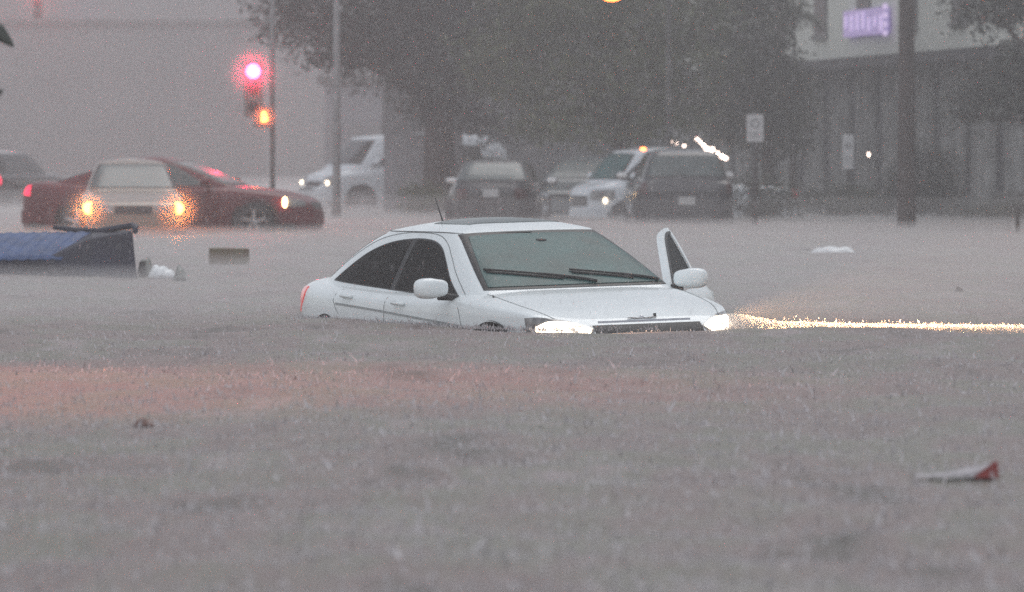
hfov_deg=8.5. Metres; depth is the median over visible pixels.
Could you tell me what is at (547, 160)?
window
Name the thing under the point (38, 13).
traffic light
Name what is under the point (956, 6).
window
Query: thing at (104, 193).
beige sedan
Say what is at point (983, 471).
crushed cup
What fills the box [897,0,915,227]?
utility pole
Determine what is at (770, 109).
tree
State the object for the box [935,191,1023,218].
shrub
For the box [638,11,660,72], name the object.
window
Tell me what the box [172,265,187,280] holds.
carton
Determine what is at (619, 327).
nose splashes
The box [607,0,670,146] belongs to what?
street lamp
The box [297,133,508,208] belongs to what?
white truck
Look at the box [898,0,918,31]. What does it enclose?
window
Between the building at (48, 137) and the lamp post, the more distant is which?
the building at (48, 137)
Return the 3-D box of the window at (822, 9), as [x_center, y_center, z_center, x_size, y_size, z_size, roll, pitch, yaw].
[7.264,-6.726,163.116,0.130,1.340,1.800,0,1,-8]
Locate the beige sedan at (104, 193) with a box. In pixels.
[79,158,184,234]
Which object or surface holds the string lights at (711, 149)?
hanging from the tree at (770, 109)
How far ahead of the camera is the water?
32.06 m
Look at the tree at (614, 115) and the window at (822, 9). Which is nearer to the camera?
the tree at (614, 115)
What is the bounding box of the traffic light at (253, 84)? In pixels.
[244,0,274,188]
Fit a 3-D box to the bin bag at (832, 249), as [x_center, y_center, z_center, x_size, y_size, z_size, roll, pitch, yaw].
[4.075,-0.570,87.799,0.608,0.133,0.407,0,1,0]
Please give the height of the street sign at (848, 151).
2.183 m
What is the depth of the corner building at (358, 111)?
229.92 m
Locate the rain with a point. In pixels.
(516, 202)
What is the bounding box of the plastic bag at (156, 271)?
[148,265,174,277]
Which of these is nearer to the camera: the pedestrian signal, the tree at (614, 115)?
the pedestrian signal
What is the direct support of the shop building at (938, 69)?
on the pavement
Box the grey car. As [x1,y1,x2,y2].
[537,156,605,215]
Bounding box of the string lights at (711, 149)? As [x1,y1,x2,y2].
[672,138,727,159]
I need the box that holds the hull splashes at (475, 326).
[285,312,749,330]
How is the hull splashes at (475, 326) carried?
on the water
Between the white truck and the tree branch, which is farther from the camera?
the white truck
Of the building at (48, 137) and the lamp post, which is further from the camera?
the building at (48, 137)
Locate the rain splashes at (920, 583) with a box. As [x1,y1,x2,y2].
[0,221,1023,591]
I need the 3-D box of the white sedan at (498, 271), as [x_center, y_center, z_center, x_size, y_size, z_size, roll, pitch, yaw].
[0.193,0.093,50.681,2.797,1.634,4.844,-2,2,-25]
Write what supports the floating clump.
on the water
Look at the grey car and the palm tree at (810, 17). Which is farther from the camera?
the palm tree at (810, 17)
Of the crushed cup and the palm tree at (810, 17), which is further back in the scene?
the palm tree at (810, 17)
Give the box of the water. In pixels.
[0,179,1023,591]
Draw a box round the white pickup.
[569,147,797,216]
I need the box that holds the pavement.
[552,206,1023,221]
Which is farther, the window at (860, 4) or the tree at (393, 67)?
the window at (860, 4)
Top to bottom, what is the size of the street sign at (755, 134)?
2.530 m
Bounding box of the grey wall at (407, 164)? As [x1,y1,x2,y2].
[384,134,462,212]
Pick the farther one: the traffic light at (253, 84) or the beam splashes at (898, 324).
the traffic light at (253, 84)
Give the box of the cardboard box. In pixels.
[209,248,248,264]
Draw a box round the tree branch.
[0,23,13,94]
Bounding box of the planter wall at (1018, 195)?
[988,191,1023,217]
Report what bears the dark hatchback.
on the road
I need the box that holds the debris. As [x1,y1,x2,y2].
[133,418,153,427]
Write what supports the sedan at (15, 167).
on the road
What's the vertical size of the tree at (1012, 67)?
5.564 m
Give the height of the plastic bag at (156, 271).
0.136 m
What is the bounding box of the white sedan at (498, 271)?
[300,198,728,333]
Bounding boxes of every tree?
[237,0,566,213]
[431,0,755,155]
[663,0,842,185]
[767,0,830,208]
[923,0,1023,147]
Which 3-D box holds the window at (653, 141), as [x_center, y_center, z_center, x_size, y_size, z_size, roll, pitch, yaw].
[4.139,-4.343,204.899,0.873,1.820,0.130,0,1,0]
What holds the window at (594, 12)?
in the brick building at (542, 163)
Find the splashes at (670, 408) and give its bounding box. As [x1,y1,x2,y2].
[0,344,1023,591]
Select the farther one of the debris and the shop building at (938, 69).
the shop building at (938, 69)
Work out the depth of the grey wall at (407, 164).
153.97 m
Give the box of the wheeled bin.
[0,222,144,277]
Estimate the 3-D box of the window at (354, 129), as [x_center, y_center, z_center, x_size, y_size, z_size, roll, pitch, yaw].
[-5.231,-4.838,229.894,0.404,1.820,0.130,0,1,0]
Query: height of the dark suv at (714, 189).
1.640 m
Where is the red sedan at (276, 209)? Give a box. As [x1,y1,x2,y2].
[21,156,323,230]
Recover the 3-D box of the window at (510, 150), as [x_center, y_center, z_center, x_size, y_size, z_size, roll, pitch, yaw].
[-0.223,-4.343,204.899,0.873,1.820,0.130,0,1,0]
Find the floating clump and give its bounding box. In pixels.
[954,286,963,291]
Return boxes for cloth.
[137,257,151,276]
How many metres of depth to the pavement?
133.59 m
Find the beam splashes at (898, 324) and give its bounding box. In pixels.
[710,313,1023,329]
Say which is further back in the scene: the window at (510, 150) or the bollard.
the window at (510, 150)
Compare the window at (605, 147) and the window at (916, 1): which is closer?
the window at (916, 1)
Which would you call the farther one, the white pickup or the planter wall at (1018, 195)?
the white pickup
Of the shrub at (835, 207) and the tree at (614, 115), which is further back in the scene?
the tree at (614, 115)
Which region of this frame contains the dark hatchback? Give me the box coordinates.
[445,158,557,220]
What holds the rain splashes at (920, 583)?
on the water
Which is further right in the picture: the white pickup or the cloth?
the white pickup
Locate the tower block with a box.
[0,0,381,178]
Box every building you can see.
[0,19,265,184]
[317,76,381,166]
[382,0,671,179]
[644,0,1023,211]
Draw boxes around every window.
[349,123,360,140]
[491,119,517,159]
[539,119,566,179]
[540,17,567,72]
[589,12,615,72]
[589,120,613,156]
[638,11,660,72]
[638,121,664,147]
[770,0,786,43]
[810,0,827,39]
[856,0,870,9]
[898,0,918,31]
[947,0,968,26]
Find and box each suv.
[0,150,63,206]
[615,148,734,224]
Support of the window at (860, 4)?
in the shop building at (938, 69)
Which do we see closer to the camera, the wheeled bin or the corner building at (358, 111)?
the wheeled bin
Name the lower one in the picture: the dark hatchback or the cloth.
the cloth
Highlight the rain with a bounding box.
[0,0,1023,513]
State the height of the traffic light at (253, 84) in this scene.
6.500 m
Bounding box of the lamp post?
[332,0,341,217]
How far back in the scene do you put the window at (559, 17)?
204.84 m
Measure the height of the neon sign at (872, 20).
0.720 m
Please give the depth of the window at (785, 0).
168.50 m
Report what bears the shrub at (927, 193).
on the pavement
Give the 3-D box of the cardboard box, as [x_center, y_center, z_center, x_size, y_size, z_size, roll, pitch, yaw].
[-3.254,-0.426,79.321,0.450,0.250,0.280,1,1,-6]
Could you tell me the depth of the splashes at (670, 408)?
26.55 m
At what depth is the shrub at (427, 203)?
145.94 m
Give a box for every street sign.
[747,113,762,224]
[843,133,853,214]
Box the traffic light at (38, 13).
[33,0,42,18]
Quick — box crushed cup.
[912,461,998,477]
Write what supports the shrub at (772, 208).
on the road
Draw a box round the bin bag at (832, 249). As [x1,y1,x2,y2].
[811,246,854,252]
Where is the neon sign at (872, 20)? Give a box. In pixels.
[843,3,888,36]
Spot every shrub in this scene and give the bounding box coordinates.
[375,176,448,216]
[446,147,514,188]
[727,162,823,221]
[785,174,896,216]
[860,134,973,217]
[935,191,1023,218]
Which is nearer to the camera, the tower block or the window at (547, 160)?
the window at (547, 160)
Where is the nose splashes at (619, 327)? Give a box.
[600,323,666,330]
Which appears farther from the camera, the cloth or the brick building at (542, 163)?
the brick building at (542, 163)
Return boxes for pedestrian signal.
[254,106,274,126]
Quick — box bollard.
[1015,206,1019,232]

